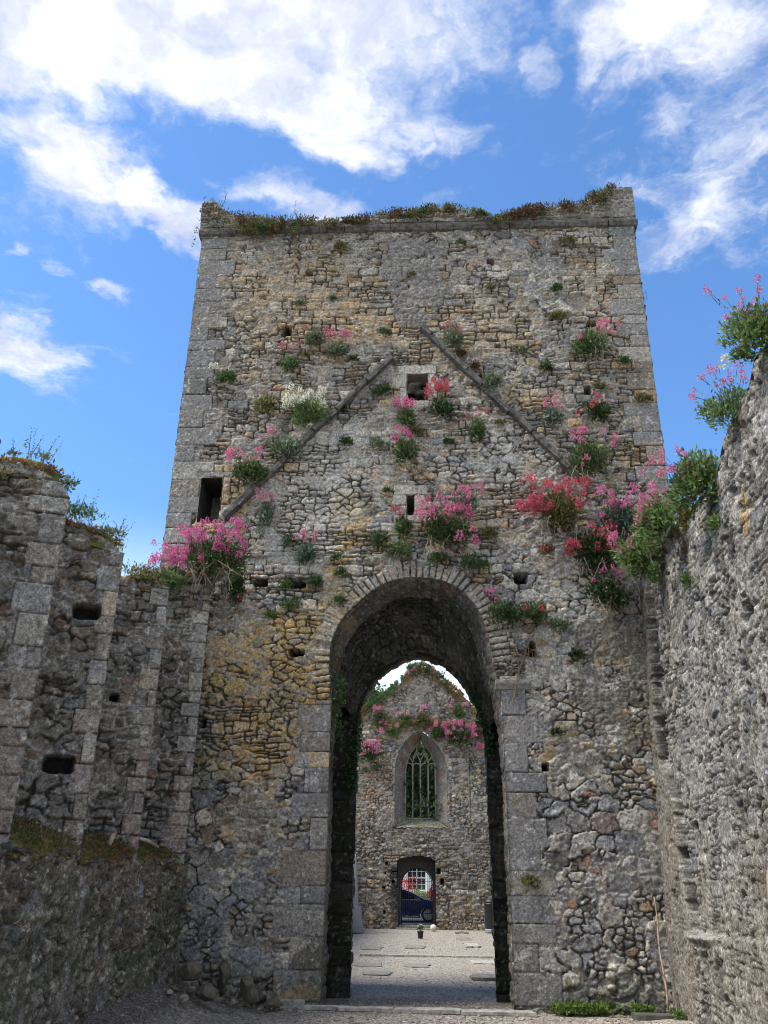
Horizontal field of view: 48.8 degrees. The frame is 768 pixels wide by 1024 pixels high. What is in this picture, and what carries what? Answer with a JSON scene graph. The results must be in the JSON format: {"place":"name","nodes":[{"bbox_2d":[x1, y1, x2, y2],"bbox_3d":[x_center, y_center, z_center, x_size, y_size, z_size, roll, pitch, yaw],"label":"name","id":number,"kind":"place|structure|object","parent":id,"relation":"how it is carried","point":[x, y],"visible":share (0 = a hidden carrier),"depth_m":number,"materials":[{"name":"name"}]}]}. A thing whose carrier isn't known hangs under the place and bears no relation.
{"place":"outdoors","nodes":[
{"label":"outdoors","id":0,"kind":"place"},
{"bbox_2d":[0,0,767,889],"label":"sky","id":1,"kind":"structure","parent":0,"point":[118,118],"materials":[{"name":"blue"}]},
{"bbox_2d":[79,929,693,1023],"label":"ground","id":2,"kind":"structure","parent":0,"point":[439,986],"depth_m":13.35,"materials":[{"name":"grey gravel"}]},
{"bbox_2d":[0,439,223,1023],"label":"nave ruin","id":3,"kind":"object","parent":2,"relation":"on","point":[101,665],"visible":0.91,"depth_m":9.83,"materials":[{"name":"stone"}]},
{"bbox_2d":[6,438,51,461],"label":"spiky weed","id":4,"kind":"object","parent":3,"relation":"on","point":[11,451],"visible":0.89,"depth_m":9.07,"materials":[{"name":"green plant"}]},
{"bbox_2d":[27,428,63,464],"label":"spiky weed","id":5,"kind":"object","parent":3,"relation":"on","point":[44,456],"visible":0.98,"depth_m":9.13,"materials":[{"name":"green plant"}]},
{"bbox_2d":[67,492,108,523],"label":"spiky weed","id":6,"kind":"object","parent":3,"relation":"on","point":[81,508],"visible":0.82,"depth_m":10.63,"materials":[{"name":"green plant"}]},
{"bbox_2d":[10,813,187,860],"bbox_3d":[-3.520,3.836,9.987,0.871,0.461,6.521,0,-24,3],"label":"ledge moss","id":7,"kind":"object","parent":3,"relation":"on","point":[37,829],"visible":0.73,"depth_m":9.15,"materials":[{"name":"green plant"}]},
{"bbox_2d":[0,452,204,586],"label":"wall top moss","id":8,"kind":"object","parent":3,"relation":"on","point":[141,577],"depth_m":10.54,"materials":[{"name":"green plant"}]},
{"bbox_2d":[151,565,185,585],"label":"spiky weed","id":9,"kind":"object","parent":8,"relation":"on","point":[170,577],"visible":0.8,"depth_m":12.62,"materials":[{"name":"green plant"}]},
{"bbox_2d":[99,515,134,540],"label":"spiky weed","id":10,"kind":"object","parent":3,"relation":"on","point":[116,530],"visible":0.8,"depth_m":10.77,"materials":[{"name":"green plant"}]},
{"bbox_2d":[121,558,170,580],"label":"spiky weed","id":11,"kind":"object","parent":3,"relation":"on","point":[146,570],"visible":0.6,"depth_m":12.44,"materials":[{"name":"green plant"}]},
{"bbox_2d":[143,550,187,595],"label":"valerian plant","id":12,"kind":"object","parent":3,"relation":"on","point":[174,582],"visible":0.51,"depth_m":13.82,"materials":[{"name":"green plant"}]},
{"bbox_2d":[147,517,254,596],"bbox_3d":[-3.014,0.761,14.099,1.801,1.434,0.706,0,-24,3],"label":"valerian plant","id":13,"kind":"object","parent":3,"relation":"on","point":[204,555],"visible":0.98,"depth_m":14.09,"materials":[{"name":"pink plant"}]},
{"bbox_2d":[177,960,201,980],"bbox_3d":[-2.689,6.354,11.725,0.303,0.249,0.347,12,-26,-24],"label":"fallen stone","id":14,"kind":"object","parent":2,"relation":"on","point":[190,970],"visible":1,"depth_m":11.62,"materials":[{"name":"grey stone"}]},
{"bbox_2d":[194,983,215,1000],"bbox_3d":[-2.418,6.487,11.428,0.243,0.219,0.345,16,-28,-30],"label":"fallen stone","id":15,"kind":"object","parent":2,"relation":"on","point":[205,992],"visible":1,"depth_m":11.36,"materials":[{"name":"grey stone"}]},
{"bbox_2d":[219,959,230,988],"bbox_3d":[-2.271,6.546,11.991,0.194,0.380,0.295,0,-24,3],"label":"fallen stone","id":16,"kind":"object","parent":2,"relation":"on","point":[224,972],"visible":1,"depth_m":11.91,"materials":[{"name":"grey stone"}]},
{"bbox_2d":[239,974,253,992],"bbox_3d":[-1.947,6.705,11.998,0.184,0.255,0.251,7,-25,-14],"label":"fallen stone","id":17,"kind":"object","parent":2,"relation":"on","point":[246,981],"visible":0.65,"depth_m":11.98,"materials":[{"name":"grey stone"}]},
{"bbox_2d":[242,984,258,1004],"bbox_3d":[-1.830,6.654,11.675,0.179,0.254,0.330,13,-27,-26],"label":"fallen stone","id":18,"kind":"object","parent":2,"relation":"on","point":[250,995],"visible":1,"depth_m":11.61,"materials":[{"name":"grey stone"}]},
{"bbox_2d":[264,998,283,1009],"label":"fallen stone","id":19,"kind":"object","parent":2,"relation":"on","point":[273,1003],"visible":1,"depth_m":11.59,"materials":[{"name":"grey stone"}]},
{"bbox_2d":[280,999,304,1008],"bbox_3d":[-1.311,7.016,12.080,0.385,0.110,0.265,0,-24,3],"label":"flagstone","id":20,"kind":"object","parent":2,"relation":"on","point":[293,1003],"visible":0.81,"depth_m":11.98,"materials":[{"name":"stone"}]},
{"bbox_2d":[302,1004,338,1010],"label":"kerb stone","id":21,"kind":"object","parent":2,"relation":"on","point":[321,1007],"visible":0.98,"depth_m":11.86,"materials":[{"name":"grey stone"}]},
{"bbox_2d":[352,854,364,932],"bbox_3d":[-1.193,14.064,31.452,0.960,2.800,0.800,0,-24,3],"label":"grave monument","id":22,"kind":"object","parent":2,"relation":"on","point":[357,927],"visible":0.34,"depth_m":30.89,"materials":[{"name":"grey stone"}]},
{"bbox_2d":[338,1005,393,1011],"bbox_3d":[-0.249,6.978,11.880,0.800,0.046,0.256,0,-24,3],"label":"kerb stone","id":23,"kind":"object","parent":2,"relation":"on","point":[364,1008],"visible":0.9,"depth_m":11.79,"materials":[{"name":"grey stone"}]},
{"bbox_2d":[362,970,392,975],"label":"grave slab","id":24,"kind":"structure","parent":2,"relation":"on","point":[377,973],"depth_m":16.75,"materials":[{"name":"stone"}]},
{"bbox_2d":[357,682,447,826],"bbox_3d":[-1.117,13.750,41.100,12.596,11.370,11.658,0,-24,3],"label":"broadleaf tree","id":25,"kind":"object","parent":2,"relation":"on","point":[423,792],"visible":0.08,"depth_m":37.46,"materials":[{"name":"green plant"}]},
{"bbox_2d":[160,186,673,1015],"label":"bell tower","id":26,"kind":"structure","parent":2,"relation":"on","point":[270,850],"depth_m":14.78,"materials":[{"name":"stone"}]},
{"bbox_2d":[208,362,237,384],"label":"valerian plant","id":27,"kind":"object","parent":26,"relation":"attached to","point":[230,375],"visible":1,"depth_m":16.25,"materials":[{"name":"green plant"}]},
{"bbox_2d":[226,571,251,618],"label":"valerian plant","id":28,"kind":"object","parent":26,"relation":"attached to","point":[237,582],"visible":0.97,"depth_m":14.39,"materials":[{"name":"green plant"}]},
{"bbox_2d":[224,446,269,485],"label":"valerian plant","id":29,"kind":"object","parent":26,"relation":"attached to","point":[252,469],"visible":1,"depth_m":15.30,"materials":[{"name":"green plant"}]},
{"bbox_2d":[254,487,275,537],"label":"valerian plant","id":30,"kind":"object","parent":26,"relation":"attached to","point":[265,513],"visible":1,"depth_m":15.03,"materials":[{"name":"green plant"}]},
{"bbox_2d":[252,381,278,414],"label":"valerian plant","id":31,"kind":"object","parent":26,"relation":"attached to","point":[265,405],"visible":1,"depth_m":15.94,"materials":[{"name":"green plant"}]},
{"bbox_2d":[257,423,304,460],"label":"valerian plant","id":32,"kind":"object","parent":26,"relation":"attached to","point":[279,444],"visible":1,"depth_m":15.49,"materials":[{"name":"green plant"}]},
{"bbox_2d":[277,340,301,372],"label":"valerian plant","id":33,"kind":"object","parent":26,"relation":"attached to","point":[287,363],"visible":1,"depth_m":16.31,"materials":[{"name":"green plant"}]},
{"bbox_2d":[279,597,299,613],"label":"wall fern","id":34,"kind":"object","parent":26,"relation":"attached to","point":[287,605],"depth_m":14.38,"materials":[{"name":"green plant"}]},
{"bbox_2d":[280,383,332,429],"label":"valerian plant","id":35,"kind":"object","parent":26,"relation":"attached to","point":[306,409],"visible":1,"depth_m":15.72,"materials":[{"name":"green plant"}]},
{"bbox_2d":[291,526,321,567],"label":"valerian plant","id":36,"kind":"object","parent":26,"relation":"attached to","point":[304,551],"visible":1,"depth_m":14.66,"materials":[{"name":"green plant"}]},
{"bbox_2d":[301,324,331,350],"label":"valerian plant","id":37,"kind":"object","parent":26,"relation":"attached to","point":[314,337],"visible":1,"depth_m":16.47,"materials":[{"name":"green plant"}]},
{"bbox_2d":[324,326,350,358],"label":"valerian plant","id":38,"kind":"object","parent":26,"relation":"attached to","point":[337,348],"visible":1,"depth_m":16.37,"materials":[{"name":"green plant"}]},
{"bbox_2d":[332,674,346,732],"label":"ivy","id":39,"kind":"object","parent":26,"relation":"attached to","point":[341,688],"visible":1,"depth_m":13.96,"materials":[{"name":"green plant"}]},
{"bbox_2d":[345,712,363,794],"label":"ivy","id":40,"kind":"object","parent":26,"relation":"attached to","point":[355,756],"visible":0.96,"depth_m":14.47,"materials":[{"name":"green plant"}]},
{"bbox_2d":[368,529,389,548],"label":"wall fern","id":41,"kind":"object","parent":26,"relation":"attached to","point":[383,537],"depth_m":14.75,"materials":[{"name":"green plant"}]},
{"bbox_2d":[368,434,390,450],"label":"wall fern","id":42,"kind":"object","parent":26,"relation":"attached to","point":[379,442],"depth_m":15.54,"materials":[{"name":"green plant"}]},
{"bbox_2d":[368,382,395,396],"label":"wall fern","id":43,"kind":"object","parent":26,"relation":"attached to","point":[383,387],"depth_m":15.97,"materials":[{"name":"green plant"}]},
{"bbox_2d":[380,539,416,560],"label":"wall fern","id":44,"kind":"object","parent":26,"relation":"attached to","point":[399,548],"depth_m":14.62,"materials":[{"name":"green plant"}]},
{"bbox_2d":[391,503,413,540],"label":"valerian plant","id":45,"kind":"object","parent":26,"relation":"attached to","point":[402,527],"visible":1,"depth_m":14.80,"materials":[{"name":"green plant"}]},
{"bbox_2d":[390,424,419,469],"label":"valerian plant","id":46,"kind":"object","parent":26,"relation":"attached to","point":[403,449],"visible":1,"depth_m":15.39,"materials":[{"name":"green plant"}]},
{"bbox_2d":[393,395,417,427],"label":"valerian plant","id":47,"kind":"object","parent":26,"relation":"attached to","point":[409,414],"visible":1,"depth_m":15.70,"materials":[{"name":"green plant"}]},
{"bbox_2d":[191,182,622,246],"bbox_3d":[0.510,-6.157,17.732,9.022,1.580,0.535,0,-24,3],"label":"parapet growth","id":48,"kind":"object","parent":26,"relation":"on","point":[451,208],"visible":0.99,"depth_m":17.58,"materials":[{"name":"green plant"}]},
{"bbox_2d":[427,551,450,566],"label":"wall fern","id":49,"kind":"object","parent":26,"relation":"attached to","point":[436,556],"depth_m":14.59,"materials":[{"name":"green plant"}]},
{"bbox_2d":[423,376,456,419],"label":"valerian plant","id":50,"kind":"object","parent":26,"relation":"attached to","point":[445,406],"visible":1,"depth_m":15.71,"materials":[{"name":"green plant"}]},
{"bbox_2d":[413,490,480,559],"bbox_3d":[1.082,0.258,14.582,1.174,1.242,0.566,0,-24,3],"label":"valerian plant","id":51,"kind":"object","parent":26,"relation":"attached to","point":[439,526],"visible":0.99,"depth_m":14.59,"materials":[{"name":"pink plant"}]},
{"bbox_2d":[442,317,464,346],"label":"valerian plant","id":52,"kind":"object","parent":26,"relation":"attached to","point":[453,337],"visible":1,"depth_m":16.31,"materials":[{"name":"green plant"}]},
{"bbox_2d":[448,480,485,517],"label":"valerian plant","id":53,"kind":"object","parent":26,"relation":"attached to","point":[463,493],"visible":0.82,"depth_m":14.88,"materials":[{"name":"pink plant"}]},
{"bbox_2d":[455,553,493,572],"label":"wall fern","id":54,"kind":"object","parent":26,"relation":"attached to","point":[471,564],"depth_m":14.48,"materials":[{"name":"green plant"}]},
{"bbox_2d":[465,408,489,443],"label":"valerian plant","id":55,"kind":"object","parent":26,"relation":"attached to","point":[478,427],"visible":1,"depth_m":15.50,"materials":[{"name":"green plant"}]},
{"bbox_2d":[468,678,495,756],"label":"ivy","id":56,"kind":"object","parent":26,"relation":"attached to","point":[476,702],"visible":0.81,"depth_m":14.57,"materials":[{"name":"green plant"}]},
{"bbox_2d":[481,368,504,391],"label":"valerian plant","id":57,"kind":"object","parent":26,"relation":"attached to","point":[491,379],"visible":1,"depth_m":15.90,"materials":[{"name":"green plant"}]},
{"bbox_2d":[483,585,521,637],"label":"valerian plant","id":58,"kind":"object","parent":26,"relation":"attached to","point":[504,612],"visible":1,"depth_m":14.04,"materials":[{"name":"green plant"}]},
{"bbox_2d":[510,601,550,623],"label":"valerian plant","id":59,"kind":"object","parent":26,"relation":"attached to","point":[534,611],"visible":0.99,"depth_m":14.05,"materials":[{"name":"green plant"}]},
{"bbox_2d":[521,874,542,889],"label":"wall fern","id":60,"kind":"object","parent":26,"relation":"attached to","point":[528,879],"depth_m":12.48,"materials":[{"name":"green plant"}]},
{"bbox_2d":[538,393,564,429],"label":"valerian plant","id":61,"kind":"object","parent":26,"relation":"attached to","point":[554,415],"visible":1,"depth_m":15.52,"materials":[{"name":"green plant"}]},
{"bbox_2d":[511,473,592,545],"bbox_3d":[2.912,-0.035,14.562,1.412,1.404,0.624,0,-24,3],"label":"valerian plant","id":62,"kind":"object","parent":26,"relation":"attached to","point":[555,506],"visible":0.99,"depth_m":14.58,"materials":[{"name":"pink plant"}]},
{"bbox_2d":[549,618,571,631],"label":"wall fern","id":63,"kind":"object","parent":26,"relation":"attached to","point":[563,624],"depth_m":14.01,"materials":[{"name":"green plant"}]},
{"bbox_2d":[568,646,586,661],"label":"wall fern","id":64,"kind":"object","parent":26,"relation":"attached to","point":[579,654],"depth_m":13.80,"materials":[{"name":"green plant"}]},
{"bbox_2d":[565,425,619,493],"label":"valerian plant","id":65,"kind":"object","parent":26,"relation":"attached to","point":[584,460],"visible":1,"depth_m":15.00,"materials":[{"name":"green plant"}]},
{"bbox_2d":[563,519,623,579],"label":"valerian plant","id":66,"kind":"object","parent":26,"relation":"attached to","point":[595,548],"visible":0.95,"depth_m":14.26,"materials":[{"name":"green plant"}]},
{"bbox_2d":[575,392,612,423],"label":"valerian plant","id":67,"kind":"object","parent":26,"relation":"attached to","point":[599,410],"visible":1,"depth_m":15.52,"materials":[{"name":"green plant"}]},
{"bbox_2d":[570,317,619,367],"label":"valerian plant","id":68,"kind":"object","parent":26,"relation":"attached to","point":[588,341],"visible":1,"depth_m":16.04,"materials":[{"name":"green plant"}]},
{"bbox_2d":[584,564,631,612],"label":"valerian plant","id":69,"kind":"object","parent":26,"relation":"attached to","point":[611,591],"visible":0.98,"depth_m":13.94,"materials":[{"name":"green plant"}]},
{"bbox_2d":[594,482,651,551],"bbox_3d":[4.106,0.162,14.289,1.183,1.342,0.622,0,-24,3],"label":"valerian plant","id":70,"kind":"object","parent":26,"relation":"attached to","point":[618,515],"visible":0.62,"depth_m":14.35,"materials":[{"name":"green plant"}]},
{"bbox_2d":[632,391,653,405],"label":"wall fern","id":71,"kind":"object","parent":26,"relation":"attached to","point":[640,396],"depth_m":15.66,"materials":[{"name":"green plant"}]},
{"bbox_2d":[355,668,491,930],"bbox_3d":[1.732,12.126,36.491,8.390,10.884,1.550,0,-24,3],"label":"gable ruin","id":72,"kind":"object","parent":2,"relation":"on","point":[452,859],"visible":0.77,"depth_m":35.55,"materials":[{"name":"stone"}]},
{"bbox_2d":[359,738,380,760],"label":"valerian plant","id":73,"kind":"object","parent":72,"relation":"attached to","point":[368,752],"visible":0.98,"depth_m":36.43,"materials":[{"name":"pink plant"}]},
{"bbox_2d":[401,868,432,923],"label":"iron gate","id":74,"kind":"structure","parent":72,"relation":"in","point":[425,913],"depth_m":35.12,"materials":[{"name":"black metal"}]},
{"bbox_2d":[360,661,478,718],"bbox_3d":[1.696,8.204,37.903,6.425,3.163,0.998,0,-24,3],"label":"gable growth","id":75,"kind":"object","parent":72,"relation":"on","point":[388,691],"visible":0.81,"depth_m":37.88,"materials":[{"name":"green plant"}]},
{"bbox_2d":[368,717,471,732],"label":"ledge grass","id":76,"kind":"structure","parent":72,"relation":"on","point":[413,723],"depth_m":37.12,"materials":[{"name":"green plant"}]},
{"bbox_2d":[371,705,386,724],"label":"valerian plant","id":77,"kind":"object","parent":76,"relation":"on","point":[378,713],"visible":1,"depth_m":37.13,"materials":[{"name":"green plant"}]},
{"bbox_2d":[379,720,403,738],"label":"valerian plant","id":78,"kind":"object","parent":76,"relation":"on","point":[391,730],"visible":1,"depth_m":36.81,"materials":[{"name":"green plant"}]},
{"bbox_2d":[414,704,430,724],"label":"valerian plant","id":79,"kind":"object","parent":76,"relation":"on","point":[422,716],"visible":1,"depth_m":37.02,"materials":[{"name":"green plant"}]},
{"bbox_2d":[428,719,446,739],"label":"valerian plant","id":80,"kind":"object","parent":76,"relation":"on","point":[437,730],"visible":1,"depth_m":36.71,"materials":[{"name":"green plant"}]},
{"bbox_2d":[447,699,467,720],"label":"valerian plant","id":81,"kind":"object","parent":76,"relation":"on","point":[453,709],"visible":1,"depth_m":36.99,"materials":[{"name":"green plant"}]},
{"bbox_2d":[441,719,477,748],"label":"valerian plant","id":82,"kind":"object","parent":76,"relation":"on","point":[460,735],"visible":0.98,"depth_m":36.52,"materials":[{"name":"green plant"}]},
{"bbox_2d":[360,954,492,957],"bbox_3d":[1.043,10.972,20.869,3.290,0.080,0.137,0,-24,3],"label":"edging line","id":83,"kind":"object","parent":2,"relation":"on","point":[408,955],"visible":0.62,"depth_m":20.83,"materials":[{"name":"stone"}]},
{"bbox_2d":[393,1007,461,1014],"bbox_3d":[0.611,6.950,11.796,0.963,0.050,0.308,0,-24,3],"label":"kerb stone","id":84,"kind":"object","parent":2,"relation":"on","point":[430,1010],"visible":0.94,"depth_m":11.70,"materials":[{"name":"grey stone"}]},
{"bbox_2d":[470,973,495,980],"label":"grave slab","id":85,"kind":"structure","parent":2,"relation":"on","point":[482,976],"depth_m":16.05,"materials":[{"name":"stone"}]},
{"bbox_2d":[484,899,493,932],"bbox_3d":[4.086,15.316,32.105,0.570,1.170,0.570,0,-24,3],"label":"litter bin","id":86,"kind":"object","parent":2,"relation":"on","point":[488,915],"visible":0.48,"depth_m":31.92,"materials":[{"name":"grey metal"}]},
{"bbox_2d":[461,1009,536,1016],"bbox_3d":[1.581,6.925,11.701,1.032,0.046,0.305,0,-24,3],"label":"kerb stone","id":87,"kind":"object","parent":2,"relation":"on","point":[495,1012],"visible":1,"depth_m":11.59,"materials":[{"name":"grey stone"}]},
{"bbox_2d":[549,997,686,1020],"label":"ground weeds","id":88,"kind":"object","parent":2,"relation":"on","point":[575,1007],"visible":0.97,"depth_m":11.64,"materials":[{"name":"green plant"}]},
{"bbox_2d":[631,1012,672,1020],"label":"stone slab","id":89,"kind":"structure","parent":2,"relation":"on","point":[639,1016],"depth_m":11.29,"materials":[{"name":"grey stone"}]},
{"bbox_2d":[653,897,668,1009],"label":"dead branch","id":90,"kind":"object","parent":2,"relation":"on","point":[665,983],"visible":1,"depth_m":11.82,"materials":[{"name":"brown wood"}]},
{"bbox_2d":[639,348,767,1023],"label":"nave ruin","id":91,"kind":"object","parent":2,"relation":"on","point":[705,640],"visible":0.96,"depth_m":10.29,"materials":[{"name":"stone"}]},
{"bbox_2d":[607,513,664,591],"bbox_3d":[3.961,0.676,13.412,0.935,1.185,0.604,-19,-30,37],"label":"valerian plant","id":92,"kind":"object","parent":91,"relation":"on","point":[635,560],"visible":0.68,"depth_m":13.42,"materials":[{"name":"green plant"}]},
{"bbox_2d":[641,560,661,585],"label":"valerian plant","id":93,"kind":"object","parent":91,"relation":"attached to","point":[654,571],"visible":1,"depth_m":12.64,"materials":[{"name":"green plant"}]},
{"bbox_2d":[628,484,681,554],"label":"valerian plant","id":94,"kind":"object","parent":91,"relation":"attached to","point":[657,517],"visible":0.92,"depth_m":12.16,"materials":[{"name":"green plant"}]},
{"bbox_2d":[638,444,718,516],"bbox_3d":[3.837,-0.437,10.767,0.591,0.940,1.127,22,-31,-39],"label":"valerian plant","id":95,"kind":"object","parent":91,"relation":"on","point":[692,480],"visible":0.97,"depth_m":10.71,"materials":[{"name":"green plant"}]},
{"bbox_2d":[673,502,695,533],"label":"valerian plant","id":96,"kind":"object","parent":91,"relation":"attached to","point":[683,518],"visible":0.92,"depth_m":10.87,"materials":[{"name":"green plant"}]},
{"bbox_2d":[675,571,693,590],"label":"valerian plant","id":97,"kind":"object","parent":91,"relation":"attached to","point":[686,578],"visible":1,"depth_m":11.09,"materials":[{"name":"green plant"}]},
{"bbox_2d":[703,511,722,532],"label":"valerian plant","id":98,"kind":"object","parent":91,"relation":"attached to","point":[714,522],"visible":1,"depth_m":9.98,"materials":[{"name":"green plant"}]},
{"bbox_2d":[688,361,748,433],"bbox_3d":[3.961,-1.334,9.850,0.810,0.871,0.453,-14,-28,31],"label":"valerian plant","id":99,"kind":"object","parent":91,"relation":"attached to","point":[717,409],"visible":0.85,"depth_m":9.86,"materials":[{"name":"green plant"}]},
{"bbox_2d":[703,274,767,365],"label":"valerian plant","id":100,"kind":"object","parent":91,"relation":"on","point":[751,325],"visible":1,"depth_m":8.93,"materials":[{"name":"green plant"}]},
{"bbox_2d":[718,347,757,369],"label":"valerian plant","id":101,"kind":"object","parent":91,"relation":"attached to","point":[738,356],"visible":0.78,"depth_m":9.18,"materials":[{"name":"green plant"}]},
{"bbox_2d":[402,917,431,922],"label":"road","id":102,"kind":"structure","parent":0,"point":[415,920],"depth_m":42.47,"materials":[{"name":"grey asphalt"}]},
{"bbox_2d":[402,889,431,921],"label":"parked car","id":103,"kind":"object","parent":102,"relation":"on","point":[419,903],"visible":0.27,"depth_m":41.15,"materials":[{"name":"blue paint"}]},
{"bbox_2d":[402,804,439,898],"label":"white house","id":104,"kind":"structure","parent":0,"point":[423,875],"depth_m":51.28,"materials":[{"name":"paint"}]},
{"bbox_2d":[409,869,424,889],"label":"window pane","id":105,"kind":"structure","parent":104,"relation":"in","point":[421,874],"depth_m":51.37,"materials":[{"name":"white glass"}]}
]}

